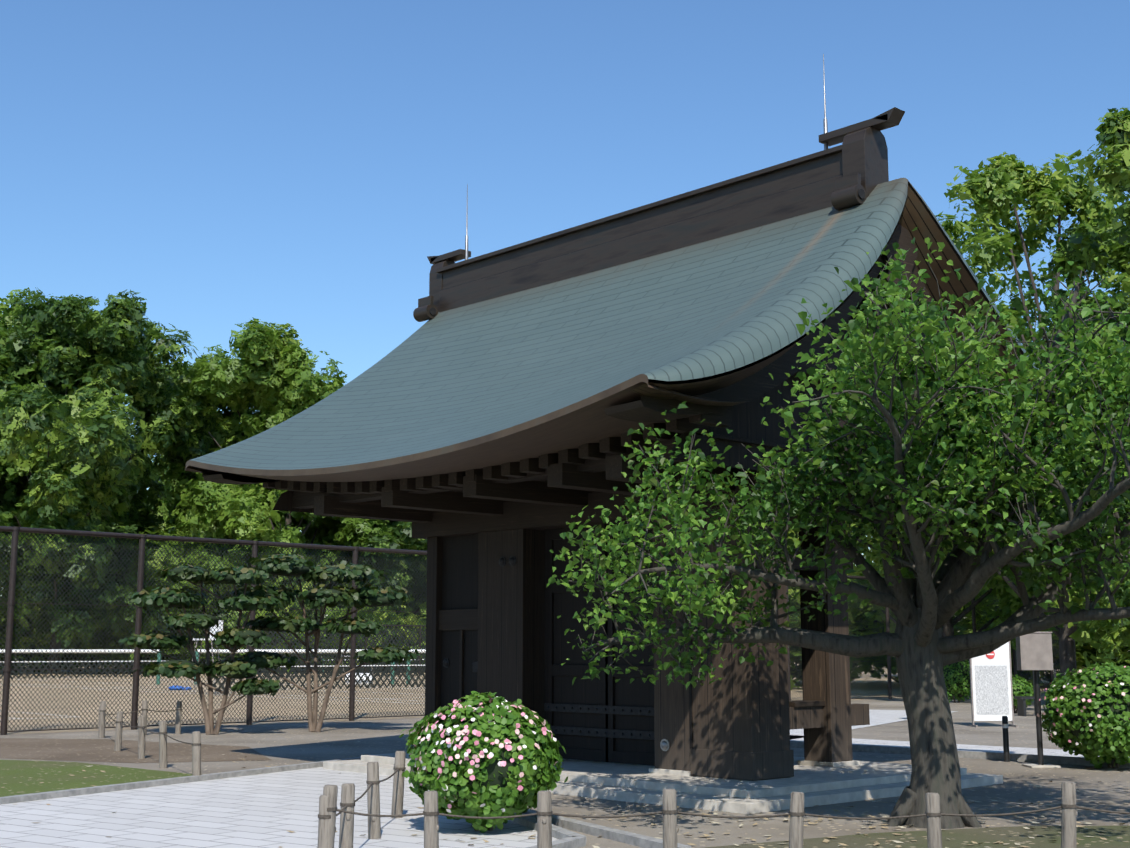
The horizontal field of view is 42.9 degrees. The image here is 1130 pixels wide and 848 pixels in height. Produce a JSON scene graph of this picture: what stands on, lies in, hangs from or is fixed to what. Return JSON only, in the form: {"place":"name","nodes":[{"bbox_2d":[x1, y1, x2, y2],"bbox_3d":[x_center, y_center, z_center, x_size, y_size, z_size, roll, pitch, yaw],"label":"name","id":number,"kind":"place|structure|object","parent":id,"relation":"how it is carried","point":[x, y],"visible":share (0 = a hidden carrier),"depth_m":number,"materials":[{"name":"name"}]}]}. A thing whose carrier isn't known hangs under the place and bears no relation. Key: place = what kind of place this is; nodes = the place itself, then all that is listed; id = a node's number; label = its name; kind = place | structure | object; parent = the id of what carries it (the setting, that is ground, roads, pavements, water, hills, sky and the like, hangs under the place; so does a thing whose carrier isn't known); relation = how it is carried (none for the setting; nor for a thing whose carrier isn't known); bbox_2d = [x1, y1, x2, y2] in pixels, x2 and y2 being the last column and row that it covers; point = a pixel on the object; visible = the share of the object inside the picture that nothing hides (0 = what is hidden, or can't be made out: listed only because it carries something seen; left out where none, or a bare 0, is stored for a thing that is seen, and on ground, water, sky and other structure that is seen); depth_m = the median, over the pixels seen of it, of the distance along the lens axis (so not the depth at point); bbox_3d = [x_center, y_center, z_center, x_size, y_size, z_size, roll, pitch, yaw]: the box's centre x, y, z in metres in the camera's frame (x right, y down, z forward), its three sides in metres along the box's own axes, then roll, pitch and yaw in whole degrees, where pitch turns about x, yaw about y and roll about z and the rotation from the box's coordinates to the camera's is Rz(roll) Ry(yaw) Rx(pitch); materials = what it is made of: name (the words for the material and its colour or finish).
{"place":"outdoors","nodes":[
{"label":"outdoors","id":0,"kind":"place"},
{"bbox_2d":[0,760,191,796],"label":"ground grass","id":1,"kind":"structure","parent":0,"point":[19,777],"depth_m":18.21,"materials":[{"name":"green plant"}]},
{"bbox_2d":[0,738,270,762],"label":"mulch ground","id":2,"kind":"structure","parent":0,"point":[96,750],"depth_m":22.52,"materials":[{"name":"soil"}]},
{"bbox_2d":[317,751,405,847],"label":"bollard row","id":3,"kind":"object","parent":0,"point":[347,803],"depth_m":12.09,"materials":[{"name":"grey wood"}]},
{"bbox_2d":[0,710,957,847],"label":"path paving","id":4,"kind":"structure","parent":0,"point":[268,810],"depth_m":13.56,"materials":[{"name":"stone"}]},
{"bbox_2d":[399,691,567,832],"bbox_3d":[-0.761,3.004,12.782,1.467,1.243,1.486,8,-12,-43],"label":"azalea bush","id":5,"kind":"object","parent":4,"relation":"on","point":[489,754],"visible":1,"depth_m":12.31,"materials":[{"name":"green plant"}]},
{"bbox_2d":[0,662,1115,734],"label":"sports court","id":6,"kind":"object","parent":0,"point":[875,682],"depth_m":44.99,"materials":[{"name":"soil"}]},
{"bbox_2d":[0,289,110,637],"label":"tree","id":7,"kind":"object","parent":6,"relation":"on","point":[15,465],"visible":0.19,"depth_m":95.57,"materials":[{"name":"green plant"}]},
{"bbox_2d":[0,287,214,673],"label":"tree","id":8,"kind":"object","parent":6,"relation":"on","point":[85,365],"visible":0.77,"depth_m":92.60,"materials":[{"name":"green plant"}]},
{"bbox_2d":[168,685,191,689],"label":"court tarp","id":9,"kind":"object","parent":6,"relation":"on","point":[190,688],"depth_m":56.44,"materials":[{"name":"blue plastic"}]},
{"bbox_2d":[82,362,322,655],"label":"tree","id":10,"kind":"object","parent":6,"relation":"on","point":[221,430],"visible":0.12,"depth_m":104.06,"materials":[{"name":"green plant"}]},
{"bbox_2d":[183,620,223,694],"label":"umpire chair","id":11,"kind":"object","parent":6,"relation":"on","point":[213,630],"depth_m":51.21,"materials":[{"name":"paint"}]},
{"bbox_2d":[0,594,425,673],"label":"shrub row","id":12,"kind":"object","parent":6,"relation":"on","point":[123,636],"depth_m":97.06,"materials":[{"name":"green plant"}]},
{"bbox_2d":[0,649,425,684],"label":"white railing","id":13,"kind":"object","parent":6,"relation":"on","point":[122,650],"depth_m":65.60,"materials":[{"name":"white metal"}]},
{"bbox_2d":[130,456,350,619],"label":"tree","id":14,"kind":"object","parent":6,"relation":"on","point":[164,511],"visible":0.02,"depth_m":142.48,"materials":[{"name":"green plant"}]},
{"bbox_2d":[125,317,395,648],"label":"tree","id":15,"kind":"object","parent":6,"relation":"on","point":[272,378],"visible":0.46,"depth_m":98.70,"materials":[{"name":"green plant"}]},
{"bbox_2d":[280,513,426,670],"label":"tree","id":16,"kind":"object","parent":6,"relation":"on","point":[389,539],"visible":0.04,"depth_m":103.59,"materials":[{"name":"green plant"}]},
{"bbox_2d":[342,656,373,686],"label":"court roller","id":17,"kind":"object","parent":6,"relation":"on","point":[358,677],"depth_m":60.51,"materials":[{"name":"white paint"}]},
{"bbox_2d":[397,536,424,616],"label":"tree","id":18,"kind":"object","parent":6,"relation":"on","point":[410,559],"depth_m":109.66,"materials":[{"name":"green plant"}]},
{"bbox_2d":[0,659,895,719],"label":"court lines and nets","id":19,"kind":"object","parent":6,"relation":"on","point":[320,679],"depth_m":55.20,"materials":[{"name":"white paint"}]},
{"bbox_2d":[0,526,1059,734],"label":"fence","id":20,"kind":"object","parent":6,"relation":"on","point":[11,603],"visible":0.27,"depth_m":29.70,"materials":[{"name":"metal"}]},
{"bbox_2d":[246,624,884,676],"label":"court fence","id":21,"kind":"object","parent":6,"relation":"on","point":[366,645],"depth_m":84.37,"materials":[{"name":"metal"}]},
{"bbox_2d":[785,522,894,634],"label":"tree","id":22,"kind":"object","parent":6,"relation":"on","point":[794,539],"depth_m":59.22,"materials":[{"name":"green plant"}]},
{"bbox_2d":[845,511,1058,666],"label":"tree","id":23,"kind":"object","parent":6,"relation":"on","point":[1010,603],"visible":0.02,"depth_m":49.12,"materials":[{"name":"green plant"}]},
{"bbox_2d":[1035,326,1129,619],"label":"tree","id":24,"kind":"object","parent":6,"relation":"on","point":[1100,451],"depth_m":58.93,"materials":[{"name":"green plant"}]},
{"bbox_2d":[0,654,1129,847],"bbox_3d":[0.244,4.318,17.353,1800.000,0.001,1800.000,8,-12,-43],"label":"ground","id":25,"kind":"structure","parent":0,"point":[281,744],"depth_m":18.27,"materials":[{"name":"grey gravel"}]},
{"bbox_2d":[1,452,170,660],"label":"tree","id":26,"kind":"object","parent":25,"relation":"on","point":[136,511],"depth_m":152.64,"materials":[{"name":"green plant"}]},
{"bbox_2d":[98,700,181,737],"bbox_3d":[-7.913,5.480,26.669,0.321,0.689,1.735,-8,-12,41],"label":"bollard row","id":27,"kind":"object","parent":25,"relation":"on","point":[144,710],"visible":0.58,"depth_m":27.11,"materials":[{"name":"grey wood"}]},
{"bbox_2d":[99,701,200,775],"bbox_3d":[-6.500,4.698,21.733,0.290,0.713,9.552,4,-10,-24],"label":"bollard row","id":28,"kind":"object","parent":25,"relation":"on","point":[196,751],"visible":0.94,"depth_m":20.34,"materials":[{"name":"grey wood"}]},
{"bbox_2d":[118,564,287,734],"bbox_3d":[-6.839,4.266,27.246,3.093,3.198,1.788,2,-9,-10],"label":"tree","id":29,"kind":"object","parent":25,"relation":"on","point":[149,597],"visible":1,"depth_m":27.05,"materials":[{"name":"green plant"}]},
{"bbox_2d":[229,554,419,731],"bbox_3d":[-4.723,4.276,28.234,3.741,3.477,1.909,1,-9,-9],"label":"tree","id":30,"kind":"object","parent":25,"relation":"on","point":[328,596],"visible":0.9,"depth_m":28.05,"materials":[{"name":"green plant"}]},
{"bbox_2d":[0,741,1129,847],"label":"path kerbs","id":31,"kind":"structure","parent":25,"relation":"on","point":[561,825],"depth_m":16.05,"materials":[{"name":"stone"}]},
{"bbox_2d":[185,54,1100,813],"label":"gate","id":32,"kind":"structure","parent":25,"relation":"on","point":[487,416],"depth_m":17.42,"materials":[{"name":"brown wood"}]},
{"bbox_2d":[323,781,1129,847],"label":"rope fence","id":33,"kind":"object","parent":25,"relation":"on","point":[544,813],"visible":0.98,"depth_m":10.23,"materials":[{"name":"grey wood"}]},
{"bbox_2d":[790,735,1098,756],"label":"path paving","id":34,"kind":"structure","parent":25,"relation":"on","point":[1020,750],"depth_m":23.37,"materials":[{"name":"stone"}]},
{"bbox_2d":[943,660,970,702],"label":"shrub","id":35,"kind":"object","parent":25,"relation":"on","point":[957,678],"visible":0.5,"depth_m":43.07,"materials":[{"name":"green plant"}]},
{"bbox_2d":[786,556,1129,688],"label":"hedge row","id":36,"kind":"object","parent":25,"relation":"on","point":[1080,659],"depth_m":58.96,"materials":[{"name":"green plant"}]},
{"bbox_2d":[969,641,1017,726],"bbox_3d":[8.865,5.388,29.939,0.870,1.780,0.500,0,-9,-1],"label":"sign board","id":37,"kind":"object","parent":25,"relation":"on","point":[991,686],"visible":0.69,"depth_m":29.91,"materials":[{"name":"white paint"}]},
{"bbox_2d":[1002,716,1009,761],"bbox_3d":[6.298,4.497,20.566,0.088,0.640,0.084,8,-12,-43],"label":"black bollard","id":38,"kind":"object","parent":25,"relation":"on","point":[1005,738],"visible":1,"depth_m":20.54,"materials":[{"name":"metal"}]},
{"bbox_2d":[896,149,1129,683],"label":"tree","id":39,"kind":"object","parent":25,"relation":"on","point":[997,186],"visible":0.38,"depth_m":43.87,"materials":[{"name":"green plant"}]},
{"bbox_2d":[1012,675,1033,712],"bbox_3d":[11.191,6.778,36.143,1.156,1.019,1.114,8,-12,-43],"label":"shrub","id":40,"kind":"object","parent":25,"relation":"on","point":[1021,686],"visible":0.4,"depth_m":35.82,"materials":[{"name":"green plant"}]},
{"bbox_2d":[1014,669,1055,715],"bbox_3d":[11.698,6.490,34.779,1.600,1.100,0.590,0,-9,-1],"label":"bench","id":41,"kind":"object","parent":25,"relation":"on","point":[1021,703],"visible":0.38,"depth_m":34.67,"materials":[{"name":"black paint"}]},
{"bbox_2d":[1016,632,1060,767],"bbox_3d":[6.433,3.618,19.736,0.490,2.120,0.430,0,-9,-1],"label":"signpost","id":42,"kind":"object","parent":25,"relation":"on","point":[1034,652],"visible":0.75,"depth_m":19.62,"materials":[{"name":"grey metal"}]},
{"bbox_2d":[1033,661,1129,768],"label":"azalea bush","id":43,"kind":"object","parent":25,"relation":"on","point":[1085,714],"visible":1,"depth_m":19.03,"materials":[{"name":"green plant"}]},
{"bbox_2d":[1036,107,1129,625],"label":"tree","id":44,"kind":"object","parent":25,"relation":"on","point":[1112,174],"visible":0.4,"depth_m":38.26,"materials":[{"name":"green plant"}]},
{"bbox_2d":[2,741,1127,847],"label":"leaf litter ground","id":45,"kind":"structure","parent":0,"point":[785,819],"depth_m":13.13,"materials":[{"name":"brown plant"}]},
{"bbox_2d":[547,227,1129,828],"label":"tree","id":46,"kind":"object","parent":45,"relation":"on","point":[1025,491],"visible":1,"depth_m":12.61,"materials":[{"name":"green plant"}]},
{"bbox_2d":[0,0,1129,651],"label":"sky","id":47,"kind":"structure","parent":0,"point":[223,164],"materials":[{"name":"blue"}]},
{"bbox_2d":[704,826,1129,847],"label":"ground grass","id":48,"kind":"structure","parent":0,"point":[1117,836],"depth_m":12.08,"materials":[{"name":"green plant"}]}
]}

